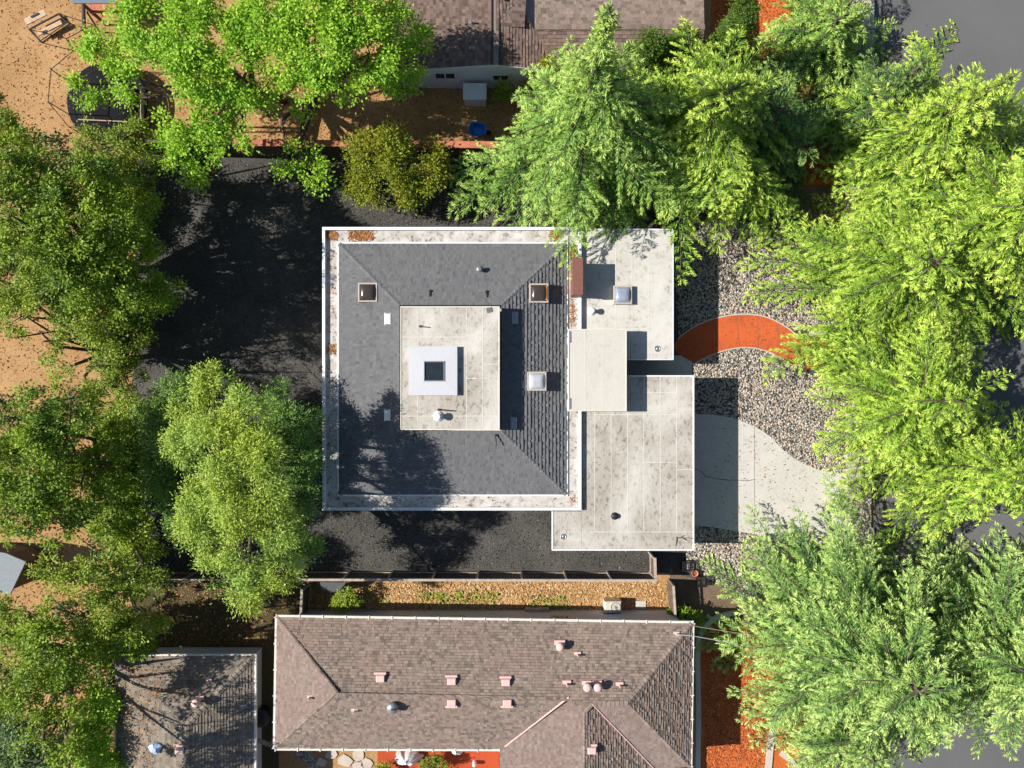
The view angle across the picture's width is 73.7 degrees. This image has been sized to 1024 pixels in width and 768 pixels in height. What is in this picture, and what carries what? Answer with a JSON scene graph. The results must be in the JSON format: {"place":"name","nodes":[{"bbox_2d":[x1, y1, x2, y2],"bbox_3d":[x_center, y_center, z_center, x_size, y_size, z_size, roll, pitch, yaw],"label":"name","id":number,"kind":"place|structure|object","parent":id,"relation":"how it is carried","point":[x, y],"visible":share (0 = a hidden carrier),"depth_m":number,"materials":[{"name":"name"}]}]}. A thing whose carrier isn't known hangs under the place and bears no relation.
{"place":"outdoors","nodes":[
{"label":"outdoors","id":0,"kind":"place"},
{"bbox_2d":[107,581,306,767],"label":"dirt yard","id":1,"kind":"structure","parent":0,"point":[270,757],"depth_m":36.01,"materials":[{"name":"brown soil"}]},
{"bbox_2d":[66,677,126,767],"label":"leafy shrub","id":2,"kind":"object","parent":1,"relation":"on","point":[105,709],"visible":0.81,"depth_m":33.11,"materials":[{"name":"green plant"}]},
{"bbox_2d":[87,609,175,676],"bbox_3d":[-19.361,12.691,34.159,4.299,3.689,3.387,-22,90,0],"label":"leafy shrub","id":3,"kind":"object","parent":1,"relation":"on","point":[135,646],"visible":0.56,"depth_m":33.11,"materials":[{"name":"green plant"}]},
{"bbox_2d":[257,705,271,726],"bbox_3d":[-13.050,17.325,35.645,0.960,0.710,0.960,0,90,0],"label":"barrel","id":4,"kind":"object","parent":1,"relation":"on","point":[264,713],"visible":0.78,"depth_m":35.33,"materials":[{"name":"black metal"}]},
{"bbox_2d":[257,730,272,746],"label":"wooden gate","id":5,"kind":"structure","parent":1,"relation":"on","point":[264,742],"depth_m":35.02,"materials":[{"name":"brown wood"}]},
{"bbox_2d":[293,751,317,767],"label":"border gravel","id":6,"kind":"structure","parent":0,"point":[309,759],"depth_m":35.98,"materials":[{"name":"grey gravel"}]},
{"bbox_2d":[0,0,872,767],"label":"ground","id":7,"kind":"structure","parent":0,"point":[42,114],"depth_m":36.02,"materials":[{"name":"brown soil"}]},
{"bbox_2d":[0,542,48,593],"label":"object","id":8,"kind":"structure","parent":7,"relation":"on","point":[16,559],"depth_m":34.09,"materials":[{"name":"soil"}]},
{"bbox_2d":[0,92,69,179],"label":"oak tree","id":9,"kind":"object","parent":7,"relation":"on","point":[11,122],"visible":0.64,"depth_m":31.11,"materials":[{"name":"green plant"}]},
{"bbox_2d":[0,689,82,767],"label":"bluish tree","id":10,"kind":"object","parent":7,"relation":"on","point":[6,742],"visible":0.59,"depth_m":31.23,"materials":[{"name":"green plant"}]},
{"bbox_2d":[24,9,69,42],"bbox_3d":[-24.213,-18.677,35.540,2.121,0.923,1.717,-34,90,0],"label":"swing seat","id":11,"kind":"object","parent":7,"relation":"on","point":[34,17],"visible":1,"depth_m":35.44,"materials":[{"name":"beige wood"}]},
{"bbox_2d":[0,567,129,767],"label":"oak tree","id":12,"kind":"object","parent":7,"relation":"on","point":[31,640],"visible":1,"depth_m":29.26,"materials":[{"name":"green plant"}]},
{"bbox_2d":[0,130,130,767],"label":"ground cover","id":13,"kind":"object","parent":7,"relation":"on","point":[68,394],"visible":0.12,"depth_m":35.77,"materials":[{"name":"brown soil"}]},
{"bbox_2d":[0,253,150,399],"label":"oak tree","id":14,"kind":"object","parent":7,"relation":"attached to","point":[132,360],"visible":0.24,"depth_m":31.80,"materials":[{"name":"green plant"}]},
{"bbox_2d":[0,226,158,435],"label":"oak tree","id":15,"kind":"object","parent":7,"relation":"on","point":[25,298],"visible":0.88,"depth_m":30.02,"materials":[{"name":"green plant"}]},
{"bbox_2d":[0,362,159,577],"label":"oak tree","id":16,"kind":"object","parent":7,"relation":"on","point":[42,437],"visible":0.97,"depth_m":29.16,"materials":[{"name":"green plant"}]},
{"bbox_2d":[23,111,152,197],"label":"oak tree","id":17,"kind":"object","parent":7,"relation":"on","point":[133,126],"visible":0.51,"depth_m":31.08,"materials":[{"name":"green plant"}]},
{"bbox_2d":[0,130,191,352],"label":"oak tree","id":18,"kind":"object","parent":7,"relation":"on","point":[93,251],"visible":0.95,"depth_m":28.66,"materials":[{"name":"green plant"}]},
{"bbox_2d":[48,49,150,142],"bbox_3d":[-20.900,-14.557,34.850,4.200,2.339,4.200,0,90,0],"label":"trampoline","id":19,"kind":"object","parent":7,"relation":"on","point":[101,117],"visible":0.43,"depth_m":35.24,"materials":[{"name":"black fabric"}]},
{"bbox_2d":[24,517,178,644],"bbox_3d":[-18.161,9.338,32.398,6.077,7.357,5.919,0,90,0],"label":"oak tree","id":20,"kind":"object","parent":7,"relation":"on","point":[112,584],"visible":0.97,"depth_m":30.01,"materials":[{"name":"green plant"}]},
{"bbox_2d":[72,0,136,34],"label":"play tower","id":21,"kind":"structure","parent":7,"relation":"on","point":[93,8],"depth_m":34.24,"materials":[{"name":"brown wood"}]},
{"bbox_2d":[90,392,148,472],"bbox_3d":[-19.812,2.648,34.878,3.133,2.324,5.075,0,90,0],"label":"leafy shrub","id":22,"kind":"object","parent":7,"relation":"on","point":[106,412],"visible":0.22,"depth_m":34.53,"materials":[{"name":"green plant"}]},
{"bbox_2d":[96,175,155,252],"bbox_3d":[-19.837,-8.986,34.931,3.169,2.205,4.863,0,90,0],"label":"leafy shrub","id":23,"kind":"object","parent":7,"relation":"on","point":[129,206],"visible":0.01,"depth_m":34.65,"materials":[{"name":"green plant"}]},
{"bbox_2d":[110,296,154,364],"bbox_3d":[-19.768,-3.259,34.985,3.063,2.053,4.777,0,90,0],"label":"leafy shrub","id":24,"kind":"object","parent":7,"relation":"on","point":[142,314],"visible":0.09,"depth_m":34.92,"materials":[{"name":"green plant"}]},
{"bbox_2d":[115,647,261,767],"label":"house","id":25,"kind":"structure","parent":7,"relation":"on","point":[209,720],"depth_m":33.31,"materials":[{"name":"beige"}]},
{"bbox_2d":[148,742,162,754],"bbox_3d":[-17.223,17.547,32.910,0.583,0.320,0.556,32,90,0],"label":"roof vent","id":26,"kind":"object","parent":25,"relation":"on","point":[155,748],"visible":1,"depth_m":32.83,"materials":[{"name":"silver metal"}]},
{"bbox_2d":[123,661,210,767],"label":"roof leaves","id":27,"kind":"object","parent":25,"relation":"on","point":[153,702],"visible":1,"depth_m":33.03,"materials":[{"name":"orange plant"}]},
{"bbox_2d":[0,0,537,750],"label":"dry leaves","id":28,"kind":"object","parent":7,"relation":"on","point":[106,308],"visible":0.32,"depth_m":35.99,"materials":[{"name":"brown plant"}]},
{"bbox_2d":[317,757,326,766],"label":"flagstone","id":29,"kind":"object","parent":7,"relation":"on","point":[321,762],"visible":1,"depth_m":35.97,"materials":[{"name":"concrete"}]},
{"bbox_2d":[325,751,337,758],"bbox_3d":[-9.497,19.508,35.998,0.607,0.065,0.528,19,90,0],"label":"flagstone","id":30,"kind":"object","parent":7,"relation":"on","point":[331,754],"visible":0.74,"depth_m":35.97,"materials":[{"name":"stone"}]},
{"bbox_2d":[338,754,352,766],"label":"flagstone","id":31,"kind":"object","parent":7,"relation":"on","point":[345,760],"visible":1,"depth_m":35.97,"materials":[{"name":"stone"}]},
{"bbox_2d":[352,751,363,760],"bbox_3d":[-8.107,19.575,35.998,0.613,0.065,0.638,0,90,0],"label":"flagstone","id":32,"kind":"object","parent":7,"relation":"on","point":[358,755],"visible":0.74,"depth_m":35.97,"materials":[{"name":"stone"}]},
{"bbox_2d":[178,0,539,140],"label":"back yard","id":33,"kind":"structure","parent":7,"relation":"attached to","point":[459,120],"depth_m":36.01,"materials":[{"name":"brown soil"}]},
{"bbox_2d":[55,0,291,197],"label":"maple tree","id":34,"kind":"object","parent":33,"relation":"on","point":[233,94],"visible":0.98,"depth_m":30.34,"materials":[{"name":"green plant"}]},
{"bbox_2d":[232,0,443,201],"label":"maple tree","id":35,"kind":"object","parent":33,"relation":"on","point":[341,29],"visible":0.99,"depth_m":29.66,"materials":[{"name":"green plant"}]},
{"bbox_2d":[463,83,486,106],"bbox_3d":[-1.907,-14.963,35.430,1.200,1.180,0.787,0,90,0],"label":"metal cabinet","id":36,"kind":"object","parent":33,"relation":"on","point":[474,94],"visible":1,"depth_m":34.92,"materials":[{"name":"grey metal"}]},
{"bbox_2d":[462,122,490,136],"bbox_3d":[-1.843,-13.201,35.686,1.506,0.672,0.780,0,90,0],"label":"wheelbarrow","id":37,"kind":"object","parent":33,"relation":"on","point":[476,129],"visible":1,"depth_m":35.49,"materials":[{"name":"blue plastic"}]},
{"bbox_2d":[490,75,516,105],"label":"sapling","id":38,"kind":"object","parent":33,"relation":"on","point":[500,86],"visible":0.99,"depth_m":34.63,"materials":[{"name":"green plant"}]},
{"bbox_2d":[361,757,372,767],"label":"flagstone","id":39,"kind":"object","parent":7,"relation":"on","point":[367,762],"visible":0.95,"depth_m":35.97,"materials":[{"name":"stone"}]},
{"bbox_2d":[130,153,681,572],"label":"mulch yard","id":40,"kind":"structure","parent":7,"relation":"attached to","point":[444,543],"depth_m":36.01,"materials":[{"name":"black wood"}]},
{"bbox_2d":[105,463,151,517],"bbox_3d":[-19.934,5.372,35.004,3.253,2.019,4.239,25,90,0],"label":"leafy shrub","id":41,"kind":"object","parent":40,"relation":"on","point":[135,483],"visible":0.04,"depth_m":34.72,"materials":[{"name":"green plant"}]},
{"bbox_2d":[105,510,163,593],"bbox_3d":[-19.404,8.577,34.927,3.094,2.263,4.899,0,90,0],"label":"leafy shrub","id":42,"kind":"object","parent":40,"relation":"on","point":[150,541],"visible":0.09,"depth_m":34.76,"materials":[{"name":"green plant"}]},
{"bbox_2d":[118,139,245,156],"bbox_3d":[-16.857,-12.120,35.108,5.690,1.885,0.160,2,90,0],"label":"wooden fence","id":43,"kind":"object","parent":40,"relation":"on","point":[232,151],"visible":0.28,"depth_m":35.19,"materials":[{"name":"brown wood"}]},
{"bbox_2d":[145,570,304,580],"bbox_3d":[-14.738,9.913,35.307,7.675,1.485,0.127,0,90,0],"label":"wooden fence","id":44,"kind":"object","parent":40,"relation":"on","point":[195,576],"visible":0.39,"depth_m":35.21,"materials":[{"name":"brown wood"}]},
{"bbox_2d":[125,353,332,625],"bbox_3d":[-13.490,4.617,31.775,10.030,8.533,12.073,0,90,0],"label":"feathery tree","id":45,"kind":"object","parent":40,"relation":"on","point":[253,477],"visible":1,"depth_m":29.79,"materials":[{"name":"green plant"}]},
{"bbox_2d":[233,139,538,158],"bbox_3d":[-5.775,-11.932,34.983,16.151,2.135,0.340,1,90,0],"label":"wooden fence","id":46,"kind":"object","parent":40,"relation":"on","point":[274,147],"visible":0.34,"depth_m":34.52,"materials":[{"name":"brown wood"}]},
{"bbox_2d":[335,114,456,217],"bbox_3d":[-5.727,-10.600,34.004,5.976,4.016,4.640,0,90,0],"label":"round tree","id":47,"kind":"object","parent":40,"relation":"on","point":[405,181],"visible":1,"depth_m":33.16,"materials":[{"name":"green plant"}]},
{"bbox_2d":[297,570,656,581],"bbox_3d":[-1.762,9.899,35.258,18.175,1.585,0.137,0,90,0],"label":"wooden fence","id":48,"kind":"object","parent":40,"relation":"on","point":[521,576],"visible":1,"depth_m":35.16,"materials":[{"name":"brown wood"}]},
{"bbox_2d":[322,227,693,550],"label":"flat roofed house","id":49,"kind":"structure","parent":40,"relation":"on","point":[462,365],"depth_m":33.52,"materials":[{"name":"grey"}]},
{"bbox_2d":[326,230,577,506],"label":"roof leaf litter","id":50,"kind":"object","parent":49,"relation":"on","point":[358,236],"visible":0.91,"depth_m":33.73,"materials":[{"name":"brown plant"}]},
{"bbox_2d":[437,0,721,280],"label":"cedar tree","id":51,"kind":"object","parent":40,"relation":"on","point":[579,112],"visible":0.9,"depth_m":30.68,"materials":[{"name":"green plant"}]},
{"bbox_2d":[648,551,656,578],"bbox_3d":[7.255,9.395,35.307,0.137,1.485,1.188,-2,90,0],"label":"wooden fence","id":52,"kind":"object","parent":40,"relation":"on","point":[653,567],"visible":0.98,"depth_m":35.14,"materials":[{"name":"brown wood"}]},
{"bbox_2d":[372,752,451,767],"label":"leafy shrub","id":53,"kind":"object","parent":7,"relation":"on","point":[436,762],"visible":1,"depth_m":35.10,"materials":[{"name":"green plant"}]},
{"bbox_2d":[272,610,694,767],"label":"brown roofed house","id":54,"kind":"structure","parent":7,"relation":"on","point":[567,689],"depth_m":33.04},
{"bbox_2d":[310,580,668,609],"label":"straw litter","id":55,"kind":"object","parent":7,"relation":"attached to","point":[472,606],"visible":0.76,"depth_m":35.99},
{"bbox_2d":[299,581,311,613],"bbox_3d":[-10.649,11.289,35.258,0.137,1.585,1.827,2,90,0],"label":"wooden fence","id":56,"kind":"object","parent":55,"relation":"on","point":[304,599],"visible":0.79,"depth_m":35.19,"materials":[{"name":"brown wood"}]},
{"bbox_2d":[320,582,345,594],"bbox_3d":[-9.173,10.552,35.260,1.502,1.380,1.065,0,90,0],"label":"tarpaulin","id":57,"kind":"object","parent":55,"relation":"on","point":[328,587],"visible":1,"depth_m":34.89,"materials":[{"name":"grey plastic"}]},
{"bbox_2d":[329,581,364,614],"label":"leafy shrub","id":58,"kind":"object","parent":55,"relation":"on","point":[341,600],"visible":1,"depth_m":35.10,"materials":[{"name":"green plant"}]},
{"bbox_2d":[355,582,569,609],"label":"weeds","id":59,"kind":"object","parent":55,"relation":"on","point":[478,597],"visible":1,"depth_m":35.95,"materials":[{"name":"green plant"}]},
{"bbox_2d":[525,607,548,611],"bbox_3d":[1.312,11.963,35.835,1.240,0.370,0.440,0,90,0],"label":"storage box","id":60,"kind":"object","parent":55,"relation":"on","point":[536,609],"visible":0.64,"depth_m":35.65,"materials":[{"name":"grey plastic"}]},
{"bbox_2d":[603,597,620,612],"bbox_3d":[5.221,11.546,35.610,0.880,0.720,0.600,0,90,0],"label":"heat pump","id":61,"kind":"object","parent":55,"relation":"on","point":[611,604],"visible":1,"depth_m":35.28,"materials":[{"name":"beige metal"}]},
{"bbox_2d":[636,601,645,608],"bbox_3d":[6.787,11.625,35.980,0.540,0.080,0.400,0,90,0],"label":"concrete pad","id":62,"kind":"object","parent":55,"relation":"on","point":[640,604],"visible":1,"depth_m":35.94,"materials":[{"name":"white concrete"}]},
{"bbox_2d":[667,578,676,617],"bbox_3d":[8.270,11.191,35.358,0.137,1.385,1.866,-4,90,0],"label":"wooden fence","id":63,"kind":"object","parent":55,"relation":"on","point":[671,595],"visible":0.87,"depth_m":35.05,"materials":[{"name":"brown wood"}]},
{"bbox_2d":[513,48,556,104],"bbox_3d":[1.499,-15.442,34.574,3.223,2.894,2.066,-30,90,0],"label":"golden shrub","id":64,"kind":"object","parent":7,"relation":"on","point":[541,63],"visible":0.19,"depth_m":34.18,"materials":[{"name":"green plant"}]},
{"bbox_2d":[392,0,704,87],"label":"gabled house","id":65,"kind":"structure","parent":7,"relation":"on","point":[485,41],"depth_m":33.17,"materials":[{"name":"brown"}]},
{"bbox_2d":[434,72,455,78],"bbox_3d":[-3.378,-15.574,34.500,1.078,0.700,0.048,0,90,0],"label":"window","id":66,"kind":"structure","parent":65,"relation":"in","point":[438,75],"depth_m":34.47,"materials":[{"name":"black glass"}]},
{"bbox_2d":[492,74,508,80],"bbox_3d":[-0.578,-15.574,34.700,0.868,0.640,0.048,0,90,0],"label":"window","id":67,"kind":"structure","parent":65,"relation":"in","point":[496,76],"depth_m":34.61,"materials":[{"name":"black glass"}]},
{"bbox_2d":[627,356,691,374],"bbox_3d":[7.737,-0.825,35.987,3.475,0.065,1.350,0,90,0],"label":"entry court","id":68,"kind":"object","parent":7,"relation":"attached to","point":[679,365],"visible":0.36,"depth_m":35.95,"materials":[{"name":"concrete"}]},
{"bbox_2d":[623,22,705,80],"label":"round tree","id":69,"kind":"object","parent":7,"relation":"on","point":[652,50],"visible":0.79,"depth_m":32.58,"materials":[{"name":"green plant"}]},
{"bbox_2d":[577,15,817,286],"bbox_3d":[8.655,-11.232,31.756,13.054,8.648,11.614,-24,90,0],"label":"cedar tree","id":70,"kind":"object","parent":7,"relation":"on","point":[703,128],"visible":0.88,"depth_m":31.31,"materials":[{"name":"green plant"}]},
{"bbox_2d":[670,569,781,642],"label":"side yard","id":71,"kind":"structure","parent":7,"relation":"attached to","point":[689,593],"depth_m":36.01,"materials":[{"name":"brown soil"}]},
{"bbox_2d":[667,604,708,633],"bbox_3d":[8.978,12.115,35.270,2.262,1.494,1.560,21,90,0],"label":"leafy shrub","id":72,"kind":"object","parent":71,"relation":"on","point":[685,613],"visible":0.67,"depth_m":34.99,"materials":[{"name":"green plant"}]},
{"bbox_2d":[695,575,706,586],"bbox_3d":[9.929,10.338,35.778,0.508,0.445,0.508,0,90,0],"label":"wire crate","id":73,"kind":"object","parent":71,"relation":"on","point":[701,579],"visible":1,"depth_m":35.58,"materials":[{"name":"black metal"}]},
{"bbox_2d":[695,608,775,767],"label":"concrete edging","id":74,"kind":"object","parent":7,"relation":"on","point":[698,703],"visible":0.64,"depth_m":35.93,"materials":[{"name":"grey concrete"}]},
{"bbox_2d":[708,0,763,53],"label":"cypress tree","id":75,"kind":"object","parent":7,"relation":"on","point":[735,16],"visible":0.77,"depth_m":31.18,"materials":[{"name":"green plant"}]},
{"bbox_2d":[701,626,803,767],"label":"bark bed","id":76,"kind":"object","parent":7,"relation":"attached to","point":[778,761],"depth_m":36.00,"materials":[{"name":"orange wood"}]},
{"bbox_2d":[765,635,793,767],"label":"curved edging","id":77,"kind":"object","parent":76,"relation":"on","point":[769,756],"visible":0.2,"depth_m":35.92,"materials":[{"name":"concrete"}]},
{"bbox_2d":[779,750,796,767],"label":"curved edging","id":78,"kind":"object","parent":76,"relation":"on","point":[784,755],"visible":0.66,"depth_m":35.93,"materials":[{"name":"stone"}]},
{"bbox_2d":[666,47,847,224],"bbox_3d":[12.884,-12.755,33.405,8.765,5.409,9.664,-15,90,0],"label":"cedar tree","id":79,"kind":"object","parent":7,"relation":"on","point":[778,105],"visible":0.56,"depth_m":32.84,"materials":[{"name":"green plant"}]},
{"bbox_2d":[673,213,845,607],"bbox_3d":[13.350,1.538,36.006,9.750,0.001,21.075,0,90,0],"label":"pebble bed","id":80,"kind":"object","parent":7,"relation":"attached to","point":[678,556],"visible":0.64,"depth_m":36.01,"materials":[{"name":"grey gravel"}]},
{"bbox_2d":[681,560,691,571],"bbox_3d":[9.148,9.520,35.778,0.508,0.445,0.508,0,90,0],"label":"wire crate","id":81,"kind":"object","parent":80,"relation":"on","point":[686,569],"visible":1,"depth_m":35.58,"materials":[{"name":"black metal"}]},
{"bbox_2d":[677,314,796,339],"bbox_3d":[12.082,-2.929,35.972,6.776,0.095,1.554,0,90,0],"label":"walkway edging","id":82,"kind":"object","parent":80,"relation":"on","point":[736,314],"visible":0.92,"depth_m":35.92,"materials":[{"name":"concrete"}]},
{"bbox_2d":[674,315,801,365],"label":"walkway","id":83,"kind":"structure","parent":80,"relation":"on","point":[704,335],"depth_m":35.94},
{"bbox_2d":[695,347,796,367],"bbox_3d":[12.338,-1.452,35.972,5.397,0.095,1.006,2,90,0],"label":"walkway edging","id":84,"kind":"object","parent":80,"relation":"on","point":[743,347],"visible":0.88,"depth_m":35.92,"materials":[{"name":"concrete"}]},
{"bbox_2d":[802,331,849,371],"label":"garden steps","id":85,"kind":"structure","parent":80,"relation":"on","point":[807,367],"depth_m":35.82,"materials":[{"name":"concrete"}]},
{"bbox_2d":[683,143,845,767],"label":"front garden","id":86,"kind":"object","parent":7,"relation":"attached to","point":[819,190],"visible":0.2,"depth_m":36.02,"materials":[{"name":"brown soil"}]},
{"bbox_2d":[702,0,845,767],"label":"bark chips","id":87,"kind":"object","parent":86,"relation":"on","point":[730,677],"visible":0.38,"depth_m":35.98,"materials":[{"name":"orange wood"}]},
{"bbox_2d":[733,154,1003,386],"bbox_3d":[18.408,-5.111,32.567,14.241,6.986,11.795,0,90,0],"label":"cedar tree","id":88,"kind":"object","parent":86,"relation":"on","point":[892,282],"visible":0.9,"depth_m":32.65,"materials":[{"name":"green plant"}]},
{"bbox_2d":[711,0,845,184],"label":"bark garden","id":89,"kind":"object","parent":7,"relation":"attached to","point":[819,181],"visible":0.2,"depth_m":36.01,"materials":[{"name":"orange wood"}]},
{"bbox_2d":[735,0,898,130],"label":"cedar tree","id":90,"kind":"object","parent":89,"relation":"on","point":[820,34],"visible":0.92,"depth_m":34.41,"materials":[{"name":"green plant"}]},
{"bbox_2d":[795,48,934,167],"bbox_3d":[17.923,-13.786,32.852,6.329,6.417,5.850,-22,90,0],"label":"cedar tree","id":91,"kind":"object","parent":89,"relation":"on","point":[899,77],"visible":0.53,"depth_m":33.19,"materials":[{"name":"green plant"}]},
{"bbox_2d":[735,665,903,767],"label":"cedar tree","id":92,"kind":"object","parent":7,"relation":"on","point":[837,743],"visible":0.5,"depth_m":33.30,"materials":[{"name":"green plant"}]},
{"bbox_2d":[694,471,985,767],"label":"cedar tree","id":93,"kind":"object","parent":7,"relation":"on","point":[839,642],"visible":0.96,"depth_m":31.77,"materials":[{"name":"green plant"}]},
{"bbox_2d":[871,0,873,766],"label":"kerb","id":94,"kind":"structure","parent":7,"relation":"on","point":[872,43],"depth_m":35.88,"materials":[{"name":"concrete"}]},
{"bbox_2d":[779,289,1015,521],"bbox_3d":[18.838,1.005,32.107,10.390,7.814,12.053,0,90,0],"label":"cedar tree","id":95,"kind":"object","parent":7,"relation":"on","point":[899,398],"visible":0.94,"depth_m":31.72,"materials":[{"name":"green plant"}]},
{"bbox_2d":[789,19,1023,280],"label":"cedar tree","id":96,"kind":"object","parent":7,"relation":"on","point":[930,122],"visible":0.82,"depth_m":32.03,"materials":[{"name":"green plant"}]},
{"bbox_2d":[808,474,1023,764],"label":"cedar tree","id":97,"kind":"object","parent":7,"relation":"on","point":[993,652],"visible":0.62,"depth_m":31.09,"materials":[{"name":"green plant"}]},
{"bbox_2d":[815,114,1023,368],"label":"cedar tree","id":98,"kind":"object","parent":7,"relation":"on","point":[990,216],"visible":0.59,"depth_m":31.18,"materials":[{"name":"green plant"}]},
{"bbox_2d":[825,351,1023,562],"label":"cedar tree","id":99,"kind":"object","parent":7,"relation":"on","point":[980,471],"visible":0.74,"depth_m":32.23,"materials":[{"name":"green plant"}]},
{"bbox_2d":[377,751,498,767],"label":"patio","id":100,"kind":"structure","parent":0,"point":[483,759],"depth_m":35.95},
{"bbox_2d":[394,751,423,765],"bbox_3d":[-5.413,19.581,35.598,1.635,0.824,0.776,0,90,0],"label":"covered table","id":101,"kind":"object","parent":100,"relation":"on","point":[411,758],"visible":0.94,"depth_m":35.51,"materials":[{"name":"white fabric"}]},
{"bbox_2d":[694,414,845,545],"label":"driveway","id":102,"kind":"structure","parent":0,"point":[734,469],"depth_m":35.97,"materials":[{"name":"concrete"}]},
{"bbox_2d":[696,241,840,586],"bbox_3d":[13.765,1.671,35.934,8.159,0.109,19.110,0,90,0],"label":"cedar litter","id":103,"kind":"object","parent":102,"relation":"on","point":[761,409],"visible":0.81,"depth_m":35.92,"materials":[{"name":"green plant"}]},
{"bbox_2d":[846,0,870,767],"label":"sidewalk","id":104,"kind":"structure","parent":0,"point":[865,515],"depth_m":35.88,"materials":[{"name":"concrete"}]},
{"bbox_2d":[873,0,1023,767],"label":"road","id":105,"kind":"structure","parent":0,"point":[990,34],"depth_m":36.01,"materials":[{"name":"grey asphalt"}]},
{"bbox_2d":[873,0,946,765],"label":"street litter","id":106,"kind":"object","parent":105,"relation":"on","point":[880,345],"visible":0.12,"depth_m":35.99,"materials":[{"name":"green plant"}]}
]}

